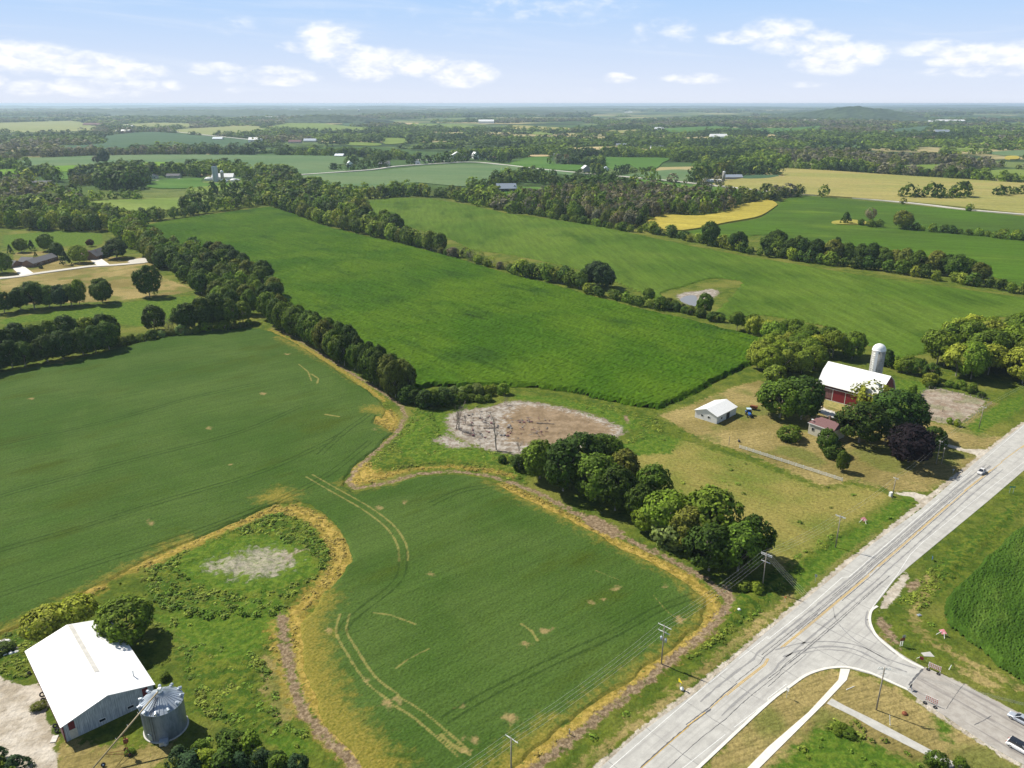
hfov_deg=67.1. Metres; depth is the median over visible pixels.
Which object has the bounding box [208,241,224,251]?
tree
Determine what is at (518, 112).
hills
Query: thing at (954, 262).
tree
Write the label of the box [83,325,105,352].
tree
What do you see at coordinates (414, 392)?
shrub
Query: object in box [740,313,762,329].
tree
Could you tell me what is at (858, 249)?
tree
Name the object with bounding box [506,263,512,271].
shrub
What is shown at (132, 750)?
shrub
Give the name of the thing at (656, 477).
tree
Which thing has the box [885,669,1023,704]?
power lines
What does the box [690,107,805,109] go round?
hills
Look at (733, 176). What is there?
shed
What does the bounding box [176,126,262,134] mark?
crop field
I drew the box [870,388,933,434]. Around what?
tree
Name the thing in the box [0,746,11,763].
tree
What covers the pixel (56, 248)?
tree
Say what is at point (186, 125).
crop field
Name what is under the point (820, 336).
tree
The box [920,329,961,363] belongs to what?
tree
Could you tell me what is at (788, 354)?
tree
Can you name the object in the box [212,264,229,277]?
tree
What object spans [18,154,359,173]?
crop field
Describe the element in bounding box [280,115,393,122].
hills
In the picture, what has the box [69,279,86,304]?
tree
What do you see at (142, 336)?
shrub
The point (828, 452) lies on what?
shrub
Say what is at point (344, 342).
tree
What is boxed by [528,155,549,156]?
crop field
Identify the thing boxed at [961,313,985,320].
tree
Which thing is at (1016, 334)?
tree
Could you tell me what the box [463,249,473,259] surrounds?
shrub
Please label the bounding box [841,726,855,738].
shrub
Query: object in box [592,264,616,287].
tree
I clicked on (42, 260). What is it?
house
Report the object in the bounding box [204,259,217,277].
tree
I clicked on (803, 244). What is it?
tree
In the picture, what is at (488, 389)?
shrub
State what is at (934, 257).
tree
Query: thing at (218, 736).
shrub
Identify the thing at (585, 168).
barn
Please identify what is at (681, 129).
crop field
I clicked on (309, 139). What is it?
house
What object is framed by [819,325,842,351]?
tree
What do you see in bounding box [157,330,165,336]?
shrub
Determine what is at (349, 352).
tree
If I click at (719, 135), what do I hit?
farm building
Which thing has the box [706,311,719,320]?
shrub
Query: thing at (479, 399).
shrub
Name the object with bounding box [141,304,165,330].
tree
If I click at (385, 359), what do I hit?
tree
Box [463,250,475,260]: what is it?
shrub
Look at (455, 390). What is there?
shrub
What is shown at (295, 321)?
tree
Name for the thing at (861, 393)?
tree
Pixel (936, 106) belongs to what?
hills
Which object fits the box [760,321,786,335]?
tree
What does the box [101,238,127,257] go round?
tree
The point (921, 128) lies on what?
crop field
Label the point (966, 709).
side road surface
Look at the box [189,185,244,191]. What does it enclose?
crop field
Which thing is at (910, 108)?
hills
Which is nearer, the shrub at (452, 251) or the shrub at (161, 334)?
the shrub at (161, 334)
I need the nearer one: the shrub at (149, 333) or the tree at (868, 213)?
the shrub at (149, 333)
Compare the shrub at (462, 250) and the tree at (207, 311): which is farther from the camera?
the shrub at (462, 250)
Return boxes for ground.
[0,106,1023,767]
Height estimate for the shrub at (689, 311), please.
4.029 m
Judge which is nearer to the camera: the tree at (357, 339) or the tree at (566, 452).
the tree at (566, 452)
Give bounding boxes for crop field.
[0,121,94,132]
[0,162,175,175]
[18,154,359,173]
[38,132,258,148]
[55,172,67,179]
[88,197,208,210]
[127,123,194,127]
[144,178,241,188]
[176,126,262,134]
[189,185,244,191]
[248,123,368,131]
[301,164,584,192]
[342,123,365,126]
[345,142,381,145]
[382,138,406,144]
[416,124,552,134]
[493,187,547,193]
[509,156,582,170]
[512,125,569,129]
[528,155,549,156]
[574,146,616,149]
[586,176,758,195]
[590,130,641,133]
[605,157,669,169]
[623,169,693,182]
[646,199,776,230]
[664,126,766,132]
[684,196,1023,285]
[712,168,1023,213]
[743,175,778,178]
[766,126,822,133]
[832,219,868,224]
[890,126,929,131]
[903,164,947,169]
[941,148,990,151]
[973,169,1023,181]
[990,150,1023,156]
[1005,156,1018,159]
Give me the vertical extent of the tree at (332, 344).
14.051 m
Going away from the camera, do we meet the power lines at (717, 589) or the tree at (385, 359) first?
the power lines at (717, 589)
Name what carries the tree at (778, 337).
on the ground
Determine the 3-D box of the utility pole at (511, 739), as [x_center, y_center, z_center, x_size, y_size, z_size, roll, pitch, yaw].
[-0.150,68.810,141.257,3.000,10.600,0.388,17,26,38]
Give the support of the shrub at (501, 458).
on the ground
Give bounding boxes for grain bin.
[137,683,188,746]
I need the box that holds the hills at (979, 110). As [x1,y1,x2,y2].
[919,109,1023,111]
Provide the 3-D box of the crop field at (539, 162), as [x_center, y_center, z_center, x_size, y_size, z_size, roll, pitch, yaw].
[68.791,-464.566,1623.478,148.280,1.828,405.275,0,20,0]
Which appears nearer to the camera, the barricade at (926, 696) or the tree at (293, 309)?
the barricade at (926, 696)
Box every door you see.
[69,728,78,739]
[832,390,845,403]
[845,393,856,405]
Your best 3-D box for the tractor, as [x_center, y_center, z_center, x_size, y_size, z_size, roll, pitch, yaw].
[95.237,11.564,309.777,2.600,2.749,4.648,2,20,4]
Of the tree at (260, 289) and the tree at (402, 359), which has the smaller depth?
the tree at (402, 359)
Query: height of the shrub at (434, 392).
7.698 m
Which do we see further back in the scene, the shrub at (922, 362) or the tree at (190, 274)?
the tree at (190, 274)
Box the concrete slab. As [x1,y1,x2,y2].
[921,652,933,656]
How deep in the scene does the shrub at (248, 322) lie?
434.02 m
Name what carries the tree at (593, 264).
on the ground
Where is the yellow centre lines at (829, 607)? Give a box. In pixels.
[641,445,1023,767]
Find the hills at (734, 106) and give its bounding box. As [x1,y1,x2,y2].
[702,106,767,106]
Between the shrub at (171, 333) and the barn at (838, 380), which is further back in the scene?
the shrub at (171, 333)
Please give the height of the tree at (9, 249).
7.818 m
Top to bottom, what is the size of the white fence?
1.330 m
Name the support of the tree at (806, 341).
on the ground
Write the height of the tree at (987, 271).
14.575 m
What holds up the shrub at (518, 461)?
on the ground
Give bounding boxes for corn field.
[146,206,760,409]
[944,526,1023,683]
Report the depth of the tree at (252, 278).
493.82 m
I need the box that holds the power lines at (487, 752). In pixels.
[468,737,515,765]
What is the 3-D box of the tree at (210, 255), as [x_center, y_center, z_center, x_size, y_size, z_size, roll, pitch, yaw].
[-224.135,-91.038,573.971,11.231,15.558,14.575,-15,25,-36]
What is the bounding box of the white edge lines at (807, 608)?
[610,426,1022,767]
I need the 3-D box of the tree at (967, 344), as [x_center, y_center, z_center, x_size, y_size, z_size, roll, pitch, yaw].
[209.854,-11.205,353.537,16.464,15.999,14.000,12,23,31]
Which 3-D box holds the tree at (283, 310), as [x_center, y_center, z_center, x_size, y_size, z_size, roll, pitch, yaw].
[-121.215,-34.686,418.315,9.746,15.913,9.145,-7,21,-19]
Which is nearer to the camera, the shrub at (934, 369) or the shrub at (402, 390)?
the shrub at (402, 390)
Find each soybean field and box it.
[0,327,705,767]
[367,197,1023,357]
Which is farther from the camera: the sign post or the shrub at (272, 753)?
the sign post
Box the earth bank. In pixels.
[823,399,853,410]
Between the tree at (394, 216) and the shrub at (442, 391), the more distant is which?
the tree at (394, 216)
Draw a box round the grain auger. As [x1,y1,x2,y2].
[92,687,161,767]
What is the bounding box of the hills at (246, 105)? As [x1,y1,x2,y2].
[183,105,309,106]
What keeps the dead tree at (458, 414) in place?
on the ground
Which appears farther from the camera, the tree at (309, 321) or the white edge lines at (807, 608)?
the tree at (309, 321)
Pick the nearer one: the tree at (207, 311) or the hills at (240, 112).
the tree at (207, 311)
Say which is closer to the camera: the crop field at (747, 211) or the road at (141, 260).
the road at (141, 260)
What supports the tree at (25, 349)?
on the ground
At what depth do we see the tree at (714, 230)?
675.17 m
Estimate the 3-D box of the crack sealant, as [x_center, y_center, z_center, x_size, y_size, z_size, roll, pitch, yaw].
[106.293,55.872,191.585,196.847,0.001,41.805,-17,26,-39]
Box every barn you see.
[211,173,234,179]
[581,165,589,171]
[810,361,895,405]
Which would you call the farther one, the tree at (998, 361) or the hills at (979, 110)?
the hills at (979, 110)
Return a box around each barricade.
[925,694,938,705]
[928,662,941,671]
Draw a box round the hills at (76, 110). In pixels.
[1,109,140,111]
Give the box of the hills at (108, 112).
[72,110,188,113]
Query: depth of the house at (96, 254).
620.31 m
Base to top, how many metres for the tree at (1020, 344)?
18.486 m
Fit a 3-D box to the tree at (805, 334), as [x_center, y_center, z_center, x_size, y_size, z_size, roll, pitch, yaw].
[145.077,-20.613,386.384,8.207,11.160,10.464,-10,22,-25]
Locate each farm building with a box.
[82,123,99,125]
[248,137,262,142]
[478,119,493,122]
[709,134,726,137]
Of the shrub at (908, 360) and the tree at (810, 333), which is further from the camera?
the tree at (810, 333)
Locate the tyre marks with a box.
[700,464,1002,715]
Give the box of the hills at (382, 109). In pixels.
[310,109,445,110]
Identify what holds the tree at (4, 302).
on the ground
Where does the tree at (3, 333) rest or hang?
on the ground
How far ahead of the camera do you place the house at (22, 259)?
600.17 m
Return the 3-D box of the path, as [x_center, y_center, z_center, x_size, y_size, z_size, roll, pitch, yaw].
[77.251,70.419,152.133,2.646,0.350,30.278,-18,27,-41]
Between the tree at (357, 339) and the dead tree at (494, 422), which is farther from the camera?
the tree at (357, 339)
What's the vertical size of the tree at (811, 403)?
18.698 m
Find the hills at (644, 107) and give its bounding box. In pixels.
[564,106,728,107]
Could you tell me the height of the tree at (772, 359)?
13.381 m
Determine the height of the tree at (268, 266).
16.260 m
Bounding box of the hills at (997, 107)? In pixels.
[965,107,1023,108]
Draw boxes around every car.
[977,467,986,474]
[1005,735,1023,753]
[1007,711,1023,724]
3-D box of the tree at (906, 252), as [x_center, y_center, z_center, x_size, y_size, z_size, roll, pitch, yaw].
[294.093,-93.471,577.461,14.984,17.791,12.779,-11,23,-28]
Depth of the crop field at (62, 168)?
1481.14 m
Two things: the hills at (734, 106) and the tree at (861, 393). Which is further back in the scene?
the hills at (734, 106)
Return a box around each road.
[0,263,142,278]
[128,258,148,262]
[181,132,247,139]
[302,162,766,191]
[601,424,1023,767]
[802,194,1023,214]
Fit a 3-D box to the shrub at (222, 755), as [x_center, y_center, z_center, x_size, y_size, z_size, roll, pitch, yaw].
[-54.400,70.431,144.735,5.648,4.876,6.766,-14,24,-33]
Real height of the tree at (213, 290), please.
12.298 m
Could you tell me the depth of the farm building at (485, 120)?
4840.39 m
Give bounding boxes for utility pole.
[505,734,517,767]
[658,623,669,663]
[761,552,771,582]
[835,515,845,547]
[875,667,890,709]
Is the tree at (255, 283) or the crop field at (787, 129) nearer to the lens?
the tree at (255, 283)
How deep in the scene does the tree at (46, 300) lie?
469.70 m
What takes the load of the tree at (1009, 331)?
on the ground
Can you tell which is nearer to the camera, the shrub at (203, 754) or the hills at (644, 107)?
the shrub at (203, 754)
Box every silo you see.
[211,163,218,181]
[869,343,885,373]
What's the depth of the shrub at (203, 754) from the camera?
143.97 m
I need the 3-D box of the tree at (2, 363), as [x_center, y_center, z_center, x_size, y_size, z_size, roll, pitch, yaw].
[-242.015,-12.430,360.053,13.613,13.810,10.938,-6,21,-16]
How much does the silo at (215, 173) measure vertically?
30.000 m
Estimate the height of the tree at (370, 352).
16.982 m
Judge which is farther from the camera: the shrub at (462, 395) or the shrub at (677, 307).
the shrub at (677, 307)
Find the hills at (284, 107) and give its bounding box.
[238,106,318,108]
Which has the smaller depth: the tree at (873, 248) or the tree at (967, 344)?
the tree at (967, 344)
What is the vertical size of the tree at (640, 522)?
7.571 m
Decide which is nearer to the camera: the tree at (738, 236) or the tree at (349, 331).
the tree at (349, 331)
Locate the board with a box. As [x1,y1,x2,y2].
[50,735,58,742]
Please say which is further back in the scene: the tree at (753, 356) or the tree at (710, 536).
the tree at (753, 356)
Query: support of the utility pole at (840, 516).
on the ground
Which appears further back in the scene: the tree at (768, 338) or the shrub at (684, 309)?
the shrub at (684, 309)
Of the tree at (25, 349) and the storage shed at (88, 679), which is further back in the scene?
the tree at (25, 349)
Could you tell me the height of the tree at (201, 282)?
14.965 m
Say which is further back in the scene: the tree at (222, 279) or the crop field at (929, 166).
the crop field at (929, 166)
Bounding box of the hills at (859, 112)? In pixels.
[785,106,931,120]
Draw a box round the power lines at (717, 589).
[660,555,766,624]
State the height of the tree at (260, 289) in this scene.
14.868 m
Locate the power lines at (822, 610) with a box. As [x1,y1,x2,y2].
[762,552,886,664]
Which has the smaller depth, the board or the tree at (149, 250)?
the board
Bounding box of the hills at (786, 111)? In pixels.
[741,110,816,112]
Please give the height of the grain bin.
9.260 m
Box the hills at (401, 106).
[293,105,498,107]
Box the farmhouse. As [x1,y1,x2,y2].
[808,416,844,439]
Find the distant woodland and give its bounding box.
[0,107,1023,310]
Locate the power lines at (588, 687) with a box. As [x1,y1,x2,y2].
[511,625,664,740]
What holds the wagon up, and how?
on the ground
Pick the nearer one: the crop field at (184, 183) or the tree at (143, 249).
the tree at (143, 249)
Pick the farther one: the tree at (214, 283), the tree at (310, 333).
the tree at (214, 283)
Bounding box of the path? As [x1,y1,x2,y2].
[827,698,959,767]
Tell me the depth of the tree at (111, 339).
388.68 m
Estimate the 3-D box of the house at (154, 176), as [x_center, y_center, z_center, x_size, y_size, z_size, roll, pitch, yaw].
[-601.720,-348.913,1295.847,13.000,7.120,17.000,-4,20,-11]
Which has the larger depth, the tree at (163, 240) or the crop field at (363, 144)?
the crop field at (363, 144)
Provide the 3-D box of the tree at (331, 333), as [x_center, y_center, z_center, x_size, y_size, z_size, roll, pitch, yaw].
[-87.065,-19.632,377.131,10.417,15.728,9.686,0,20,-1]
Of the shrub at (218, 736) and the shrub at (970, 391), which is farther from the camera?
the shrub at (970, 391)
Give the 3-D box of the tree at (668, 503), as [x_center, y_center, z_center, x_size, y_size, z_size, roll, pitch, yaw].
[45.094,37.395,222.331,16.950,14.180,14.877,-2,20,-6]
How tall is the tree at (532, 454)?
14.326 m
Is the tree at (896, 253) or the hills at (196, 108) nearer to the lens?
the tree at (896, 253)
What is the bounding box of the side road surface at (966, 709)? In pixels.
[909,668,1023,763]
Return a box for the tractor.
[745,408,752,417]
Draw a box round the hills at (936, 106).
[838,105,1023,106]
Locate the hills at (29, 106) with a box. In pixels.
[0,105,64,106]
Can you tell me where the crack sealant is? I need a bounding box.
[640,465,996,767]
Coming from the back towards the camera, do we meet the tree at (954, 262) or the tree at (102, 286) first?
the tree at (954, 262)
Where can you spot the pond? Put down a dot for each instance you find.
(690, 299)
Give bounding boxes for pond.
[680,295,696,305]
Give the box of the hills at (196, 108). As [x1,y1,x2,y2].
[123,107,275,109]
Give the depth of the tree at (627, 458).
246.52 m
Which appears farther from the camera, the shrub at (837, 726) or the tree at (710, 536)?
the tree at (710, 536)
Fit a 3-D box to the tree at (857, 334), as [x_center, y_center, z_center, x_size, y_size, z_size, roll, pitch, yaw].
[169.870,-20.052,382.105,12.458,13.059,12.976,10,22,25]
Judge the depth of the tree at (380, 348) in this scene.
354.55 m
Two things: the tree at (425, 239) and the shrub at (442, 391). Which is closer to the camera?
the shrub at (442, 391)
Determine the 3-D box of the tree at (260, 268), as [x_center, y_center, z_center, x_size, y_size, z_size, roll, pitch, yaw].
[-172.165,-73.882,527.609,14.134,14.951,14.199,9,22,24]
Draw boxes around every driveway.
[13,266,32,275]
[90,259,109,265]
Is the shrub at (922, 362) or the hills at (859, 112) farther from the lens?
the hills at (859, 112)
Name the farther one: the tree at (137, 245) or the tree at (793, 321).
the tree at (137, 245)
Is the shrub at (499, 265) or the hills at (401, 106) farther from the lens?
the hills at (401, 106)
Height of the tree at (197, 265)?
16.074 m
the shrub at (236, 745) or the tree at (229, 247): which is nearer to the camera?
the shrub at (236, 745)
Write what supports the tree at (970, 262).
on the ground
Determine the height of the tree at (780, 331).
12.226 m
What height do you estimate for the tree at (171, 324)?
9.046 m
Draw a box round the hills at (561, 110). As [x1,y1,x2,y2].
[469,109,626,112]
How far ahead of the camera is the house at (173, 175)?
1304.00 m
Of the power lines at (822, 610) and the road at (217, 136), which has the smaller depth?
the power lines at (822, 610)
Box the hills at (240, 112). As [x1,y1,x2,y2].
[101,110,359,115]
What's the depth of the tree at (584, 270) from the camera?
526.74 m
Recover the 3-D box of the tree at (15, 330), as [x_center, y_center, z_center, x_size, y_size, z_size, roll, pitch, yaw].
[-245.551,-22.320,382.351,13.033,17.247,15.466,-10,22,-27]
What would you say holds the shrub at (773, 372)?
on the ground
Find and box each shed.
[25,620,154,741]
[695,399,736,423]
[725,174,742,178]
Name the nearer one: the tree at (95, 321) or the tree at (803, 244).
the tree at (95, 321)
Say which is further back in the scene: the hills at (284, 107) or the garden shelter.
the hills at (284, 107)
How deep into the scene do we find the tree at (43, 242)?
650.83 m
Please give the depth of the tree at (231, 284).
481.08 m
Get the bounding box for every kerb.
[696,666,907,767]
[868,605,923,668]
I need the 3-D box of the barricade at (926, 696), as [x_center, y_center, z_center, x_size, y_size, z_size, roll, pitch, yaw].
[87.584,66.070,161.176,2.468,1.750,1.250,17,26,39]
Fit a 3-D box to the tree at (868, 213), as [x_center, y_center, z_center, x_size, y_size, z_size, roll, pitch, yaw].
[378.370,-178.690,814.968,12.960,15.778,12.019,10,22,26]
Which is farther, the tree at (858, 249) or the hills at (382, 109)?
the hills at (382, 109)
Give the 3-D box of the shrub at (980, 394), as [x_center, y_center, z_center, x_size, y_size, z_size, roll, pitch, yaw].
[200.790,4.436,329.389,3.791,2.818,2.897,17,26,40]
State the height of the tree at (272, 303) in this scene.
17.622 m
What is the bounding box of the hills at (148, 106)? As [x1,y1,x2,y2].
[65,105,236,106]
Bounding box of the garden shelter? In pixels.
[816,409,834,417]
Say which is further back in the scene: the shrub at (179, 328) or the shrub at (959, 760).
the shrub at (179, 328)
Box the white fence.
[739,445,842,480]
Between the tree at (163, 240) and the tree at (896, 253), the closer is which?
the tree at (896, 253)
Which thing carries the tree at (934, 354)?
on the ground
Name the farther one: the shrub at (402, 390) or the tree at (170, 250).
the tree at (170, 250)
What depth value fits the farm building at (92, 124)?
4404.15 m
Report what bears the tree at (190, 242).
on the ground
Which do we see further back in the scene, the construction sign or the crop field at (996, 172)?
the crop field at (996, 172)
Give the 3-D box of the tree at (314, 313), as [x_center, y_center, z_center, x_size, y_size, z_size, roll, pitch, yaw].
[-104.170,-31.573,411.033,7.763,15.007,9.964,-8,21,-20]
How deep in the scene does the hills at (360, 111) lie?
8458.16 m
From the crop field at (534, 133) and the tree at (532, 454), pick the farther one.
the crop field at (534, 133)
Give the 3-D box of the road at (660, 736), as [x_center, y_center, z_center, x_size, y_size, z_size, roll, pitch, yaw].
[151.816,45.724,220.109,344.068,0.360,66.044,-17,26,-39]
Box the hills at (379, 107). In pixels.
[309,106,444,108]
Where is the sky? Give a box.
[0,0,1023,105]
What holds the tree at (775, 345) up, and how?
on the ground
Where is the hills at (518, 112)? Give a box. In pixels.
[417,110,608,114]
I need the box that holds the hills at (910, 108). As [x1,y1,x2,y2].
[875,107,990,109]
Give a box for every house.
[11,260,21,267]
[18,257,34,264]
[21,253,57,266]
[85,247,112,259]
[151,174,158,178]
[166,174,181,177]
[288,140,302,142]
[303,138,316,141]
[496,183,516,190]
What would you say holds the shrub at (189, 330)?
on the ground
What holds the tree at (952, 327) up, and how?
on the ground
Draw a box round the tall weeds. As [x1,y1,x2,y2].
[0,403,988,767]
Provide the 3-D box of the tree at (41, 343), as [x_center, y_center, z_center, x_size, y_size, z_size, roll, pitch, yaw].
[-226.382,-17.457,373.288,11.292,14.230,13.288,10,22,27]
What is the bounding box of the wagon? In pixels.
[750,405,760,409]
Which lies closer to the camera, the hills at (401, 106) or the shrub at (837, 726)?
the shrub at (837, 726)
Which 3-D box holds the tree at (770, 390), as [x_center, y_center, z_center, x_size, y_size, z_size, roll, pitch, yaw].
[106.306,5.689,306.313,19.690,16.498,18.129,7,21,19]
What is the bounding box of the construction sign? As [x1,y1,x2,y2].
[936,629,946,638]
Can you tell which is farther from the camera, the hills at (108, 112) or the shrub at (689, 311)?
the hills at (108, 112)
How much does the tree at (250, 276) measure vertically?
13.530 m
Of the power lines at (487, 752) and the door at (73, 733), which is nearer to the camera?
the power lines at (487, 752)
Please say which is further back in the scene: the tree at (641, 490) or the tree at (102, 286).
the tree at (102, 286)
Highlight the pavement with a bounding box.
[748,668,849,767]
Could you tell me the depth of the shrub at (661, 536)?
215.23 m
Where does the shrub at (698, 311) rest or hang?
on the ground
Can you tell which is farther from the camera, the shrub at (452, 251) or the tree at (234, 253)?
the shrub at (452, 251)
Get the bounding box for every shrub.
[0,640,16,655]
[28,699,47,711]
[117,336,130,345]
[124,747,135,755]
[125,333,135,342]
[135,333,145,341]
[145,329,157,340]
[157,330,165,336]
[159,670,170,681]
[165,328,176,335]
[174,324,186,334]
[176,747,203,767]
[183,327,192,333]
[190,738,212,758]
[192,326,200,333]
[195,748,216,767]
[198,322,212,331]
[208,744,237,767]
[215,727,234,746]
[216,728,247,752]
[228,750,250,767]
[238,322,244,327]
[239,727,262,757]
[245,319,252,326]
[249,747,270,767]
[251,746,264,764]
[263,750,286,767]
[268,754,289,767]
[287,752,308,767]
[397,385,417,403]
[406,389,423,403]
[415,389,437,409]
[426,389,442,403]
[437,247,443,253]
[437,386,454,406]
[443,395,451,403]
[447,247,459,256]
[450,385,458,394]
[451,394,459,403]
[457,387,467,392]
[457,392,467,401]
[460,247,470,257]
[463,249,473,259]
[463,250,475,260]
[463,384,473,393]
[467,393,475,401]
[470,383,484,394]
[473,254,483,263]
[474,395,484,402]
[482,385,494,394]
[483,258,491,266]
[483,394,492,401]
[489,255,497,267]
[489,383,497,391]
[496,261,503,268]
[496,383,510,394]
[498,455,506,463]
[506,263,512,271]
[510,266,522,274]
[512,454,524,471]
[649,513,689,551]
[662,300,673,309]
[673,303,681,311]
[680,306,688,312]
[685,308,694,314]
[695,308,705,317]
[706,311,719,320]
[716,314,726,322]
[736,579,751,591]
[750,580,763,594]
[762,364,786,381]
[776,424,802,442]
[823,441,845,459]
[832,721,847,736]
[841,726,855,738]
[884,348,894,367]
[889,355,904,368]
[893,359,904,371]
[898,355,919,372]
[907,384,917,393]
[910,358,929,374]
[921,372,939,384]
[922,362,943,377]
[922,749,951,767]
[925,382,934,387]
[944,380,954,387]
[946,417,952,424]
[952,756,969,767]
[953,419,961,426]
[955,379,966,389]
[966,382,978,391]
[968,389,974,393]
[977,392,987,397]
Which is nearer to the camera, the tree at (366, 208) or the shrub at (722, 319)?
the shrub at (722, 319)
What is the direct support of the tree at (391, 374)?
on the ground
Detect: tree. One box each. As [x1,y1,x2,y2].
[0,251,13,272]
[0,291,14,312]
[0,329,14,343]
[0,340,23,367]
[0,346,8,369]
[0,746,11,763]
[3,322,31,342]
[3,754,35,767]
[5,287,31,309]
[7,244,13,252]
[9,341,33,365]
[11,238,28,251]
[15,281,47,308]
[16,602,72,641]
[22,323,42,343]
[28,240,35,248]
[28,334,59,361]
[30,320,58,338]
[35,233,53,250]
[35,285,57,306]
[48,242,63,255]
[48,284,68,306]
[49,329,75,358]
[50,314,79,340]
[55,592,100,628]
[56,283,80,305]
[59,251,71,264]
[67,245,88,262]
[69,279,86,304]
[69,327,90,354]
[76,316,94,328]
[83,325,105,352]
[85,239,94,245]
[88,277,113,302]
[89,314,120,333]
[91,593,155,645]
[92,156,99,162]
[96,149,109,161]
[96,321,120,349]
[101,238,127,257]
[129,219,145,226]
[131,225,146,229]
[131,265,162,295]
[135,236,146,252]
[139,236,152,254]
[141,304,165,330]
[142,244,153,256]
[144,245,156,264]
[154,244,164,253]
[156,237,171,244]
[162,317,173,329]
[164,248,177,255]
[164,744,191,767]
[169,302,196,327]
[172,260,189,274]
[177,247,189,262]
[183,240,195,249]
[187,270,199,291]
[188,296,214,325]
[190,272,206,293]
[191,261,209,273]
[197,247,210,257]
[197,268,208,273]
[200,293,225,322]
[202,241,213,249]
[203,251,217,261]
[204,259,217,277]
[205,272,220,287]
[205,280,222,295]
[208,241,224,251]
[209,285,221,293]
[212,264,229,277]
[213,248,232,262]
[215,277,226,283]
[215,286,235,304]
[217,297,239,322]
[221,280,241,291]
[222,244,234,250]
[223,290,239,308]
[226,249,239,262]
[231,300,251,321]
[236,252,249,268]
[236,284,254,300]
[238,260,254,273]
[240,288,257,311]
[246,275,258,283]
[246,276,256,285]
[249,261,265,277]
[250,279,262,291]
[251,269,266,285]
[252,265,269,283]
[255,284,273,303]
[256,291,273,316]
[257,259,274,276]
[265,277,283,293]
[266,297,280,324]
[267,281,282,295]
[271,301,288,328]
[274,293,287,303]
[279,306,293,329]
[281,304,303,335]
[293,313,302,339]
[296,311,315,340]
[301,315,321,346]
[309,322,322,349]
[311,311,322,319]
[311,319,333,349]
[322,316,334,324]
[322,331,331,353]
[323,328,342,355]
[326,334,344,361]
[332,320,344,332]
[334,335,349,365]
[341,324,357,344]
[344,344,355,369]
[350,343,368,374]
[351,335,363,344]
[352,205,371,218]
[357,346,371,374]
[359,346,376,382]
[365,341,374,348]
[369,350,383,386]
[374,344,386,355]
[376,354,400,387]
[377,209,390,220]
[382,360,407,396]
[387,213,400,225]
[387,353,400,359]
[395,361,416,386]
[397,357,409,381]
[399,225,411,241]
[421,230,438,249]
[431,232,446,248]
[453,401,465,427]
[490,412,499,449]
[520,438,558,478]
[543,438,583,490]
[563,431,607,470]
[571,271,587,286]
[571,452,617,501]
[580,263,593,284]
[583,260,610,285]
[583,433,625,460]
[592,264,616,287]
[597,464,639,510]
[612,447,640,484]
[623,483,654,514]
[630,507,653,531]
[636,462,674,498]
[641,488,692,529]
[642,288,655,301]
[668,505,718,545]
[682,522,741,570]
[683,483,744,535]
[696,292,714,310]
[700,221,720,244]
[711,520,767,570]
[728,231,748,246]
[728,311,745,329]
[737,513,777,552]
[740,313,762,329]
[744,316,763,334]
[745,343,769,367]
[749,339,772,348]
[754,378,801,417]
[757,346,784,368]
[758,334,775,343]
[759,232,778,250]
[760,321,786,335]
[761,319,774,329]
[764,229,788,252]
[766,344,783,356]
[767,331,779,336]
[770,236,785,253]
[771,328,785,334]
[773,339,788,348]
[774,334,791,341]
[774,349,801,371]
[778,375,825,419]
[780,321,790,332]
[782,238,797,254]
[782,346,795,368]
[784,318,804,329]
[786,324,802,334]
[787,333,804,348]
[787,341,800,351]
[790,349,814,373]
[793,235,805,250]
[797,237,813,255]
[797,332,809,336]
[798,336,823,354]
[802,323,819,334]
[802,329,815,335]
[803,344,828,368]
[807,238,828,256]
[811,334,827,348]
[813,244,827,257]
[816,427,838,451]
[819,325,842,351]
[822,239,844,259]
[822,329,848,357]
[834,400,890,442]
[836,450,850,470]
[838,242,855,262]
[840,212,852,222]
[841,337,864,358]
[843,329,868,348]
[849,379,891,416]
[853,243,869,261]
[858,218,864,224]
[864,242,883,261]
[865,207,876,218]
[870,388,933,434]
[875,247,893,262]
[883,422,937,461]
[889,249,903,265]
[893,210,915,228]
[896,248,913,268]
[909,249,926,268]
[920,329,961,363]
[925,250,945,271]
[926,426,948,450]
[930,333,964,365]
[938,254,958,275]
[941,318,976,332]
[943,342,972,375]
[944,254,973,274]
[944,323,965,338]
[953,342,991,374]
[957,319,989,342]
[959,341,993,378]
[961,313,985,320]
[962,259,982,276]
[967,328,1013,368]
[970,262,992,279]
[982,320,1010,330]
[983,315,1000,328]
[984,342,1013,374]
[989,330,1020,349]
[1002,346,1023,383]
[1003,313,1022,323]
[1004,323,1023,338]
[1008,312,1023,324]
[1009,330,1023,349]
[1013,339,1023,368]
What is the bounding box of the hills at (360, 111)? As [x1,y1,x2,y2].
[323,110,425,113]
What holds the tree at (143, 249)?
on the ground
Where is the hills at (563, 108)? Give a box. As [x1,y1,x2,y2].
[438,107,656,109]
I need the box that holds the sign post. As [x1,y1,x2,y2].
[900,635,905,645]
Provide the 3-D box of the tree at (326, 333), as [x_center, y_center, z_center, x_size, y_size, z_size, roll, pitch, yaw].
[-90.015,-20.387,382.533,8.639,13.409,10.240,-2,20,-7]
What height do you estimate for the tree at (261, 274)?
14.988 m

